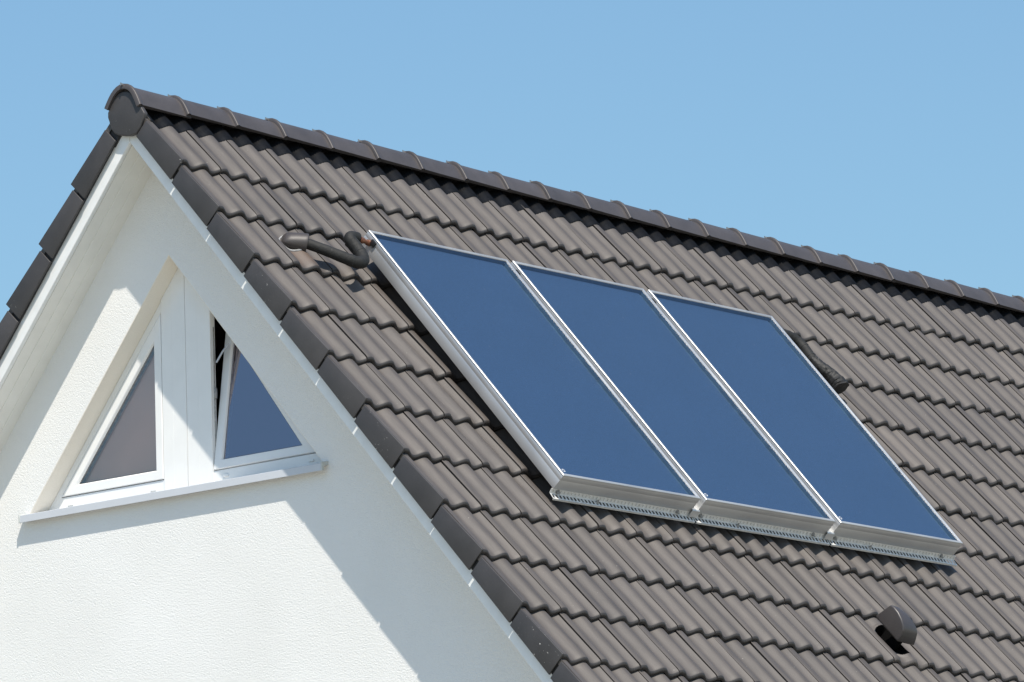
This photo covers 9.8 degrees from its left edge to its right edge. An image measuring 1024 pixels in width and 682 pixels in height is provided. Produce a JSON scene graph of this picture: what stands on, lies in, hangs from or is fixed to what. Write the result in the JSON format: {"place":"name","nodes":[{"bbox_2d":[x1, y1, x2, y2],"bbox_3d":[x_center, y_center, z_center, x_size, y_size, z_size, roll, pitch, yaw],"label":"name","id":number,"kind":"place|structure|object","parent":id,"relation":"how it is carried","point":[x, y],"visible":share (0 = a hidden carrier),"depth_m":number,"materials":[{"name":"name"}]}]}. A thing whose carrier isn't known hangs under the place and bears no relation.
{"place":"outdoors","nodes":[
{"label":"outdoors","id":0,"kind":"place"},
{"bbox_2d":[0,0,1023,321],"label":"sky","id":1,"kind":"structure","parent":0,"point":[890,133],"materials":[{"name":"blue"}]},
{"label":"ground","id":2,"kind":"structure","parent":0,"visible":0},
{"bbox_2d":[0,82,1023,681],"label":"house","id":3,"kind":"structure","parent":2,"relation":"on","point":[236,444],"depth_m":29.95,"materials":[{"name":"tile"}]},
{"bbox_2d":[18,268,327,522],"bbox_3d":[-1.638,0.195,29.937,2.050,1.236,0.324,-11,-14,38],"label":"window","id":4,"kind":"structure","parent":3,"relation":"in","point":[157,435],"depth_m":29.97,"materials":[{"name":"white plastic"}]},
{"bbox_2d":[255,219,332,276],"bbox_3d":[-1.096,-0.472,29.680,0.292,0.318,0.310,-11,-14,38],"label":"pipe hood","id":5,"kind":"object","parent":3,"relation":"on","point":[292,244],"visible":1,"depth_m":29.63,"materials":[{"name":"tile"}]},
{"bbox_2d":[307,231,370,268],"bbox_3d":[-0.856,-0.465,29.739,0.483,0.224,0.198,7,-14,-39],"label":"insulated pipe","id":6,"kind":"object","parent":5,"relation":"attached to","point":[358,258],"visible":1,"depth_m":29.68,"materials":[{"name":"plastic"}]},
{"bbox_2d":[550,488,694,522],"bbox_3d":[0.552,0.817,29.446,0.027,0.068,1.143,-10,-14,38],"label":"mounting rail","id":7,"kind":"object","parent":3,"relation":"attached to","point":[596,500],"visible":1,"depth_m":29.43,"materials":[{"name":"metal"}]},
{"bbox_2d":[361,230,700,510],"bbox_3d":[0.084,0.148,29.913,1.260,1.473,1.134,-11,-14,38],"label":"solar collector","id":8,"kind":"object","parent":7,"relation":"on","point":[568,420],"visible":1,"depth_m":29.85,"materials":[{"name":"glass"}]},
{"bbox_2d":[688,506,699,517],"bbox_3d":[0.908,0.844,29.887,0.043,0.081,0.061,-11,-14,38],"label":"joint clip","id":9,"kind":"object","parent":7,"relation":"attached to","point":[695,511],"visible":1,"depth_m":29.88,"materials":[{"name":"metal"}]},
{"bbox_2d":[693,513,829,545],"bbox_3d":[1.276,0.959,30.335,0.027,0.068,1.143,-10,-14,38],"label":"mounting rail","id":10,"kind":"object","parent":3,"relation":"attached to","point":[736,523],"visible":1,"depth_m":30.33,"materials":[{"name":"metal"}]},
{"bbox_2d":[511,261,834,533],"bbox_3d":[0.808,0.290,30.801,1.260,1.473,1.134,-11,-14,38],"label":"solar collector","id":11,"kind":"object","parent":10,"relation":"on","point":[705,433],"visible":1,"depth_m":30.78,"materials":[{"name":"glass"}]},
{"bbox_2d":[824,529,833,539],"bbox_3d":[1.633,0.987,30.775,0.043,0.081,0.061,-11,-14,38],"label":"joint clip","id":12,"kind":"object","parent":10,"relation":"attached to","point":[829,534],"visible":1,"depth_m":30.77,"materials":[{"name":"metal"}]},
{"bbox_2d":[782,328,848,393],"bbox_3d":[1.603,0.113,32.763,0.487,0.386,0.211,0,-11,-8],"label":"wrapped pipe","id":13,"kind":"object","parent":3,"relation":"on","point":[836,381],"visible":0.67,"depth_m":32.73,"materials":[{"name":"plastic"}]},
{"bbox_2d":[854,605,927,670],"bbox_3d":[1.925,1.526,30.382,0.296,0.327,0.317,-11,-14,38],"label":"roof vent","id":14,"kind":"object","parent":3,"relation":"on","point":[893,628],"visible":1,"depth_m":30.31,"materials":[{"name":"plastic"}]},
{"bbox_2d":[828,536,956,566],"bbox_3d":[2.001,1.101,31.223,0.027,0.068,1.143,-10,-14,38],"label":"mounting rail","id":15,"kind":"object","parent":3,"relation":"attached to","point":[886,547],"visible":1,"depth_m":31.22,"materials":[{"name":"metal"}]},
{"bbox_2d":[646,290,962,554],"bbox_3d":[1.533,0.433,31.689,1.260,1.473,1.134,-11,-14,38],"label":"solar collector","id":16,"kind":"object","parent":15,"relation":"on","point":[848,471],"visible":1,"depth_m":31.67,"materials":[{"name":"glass"}]}
]}

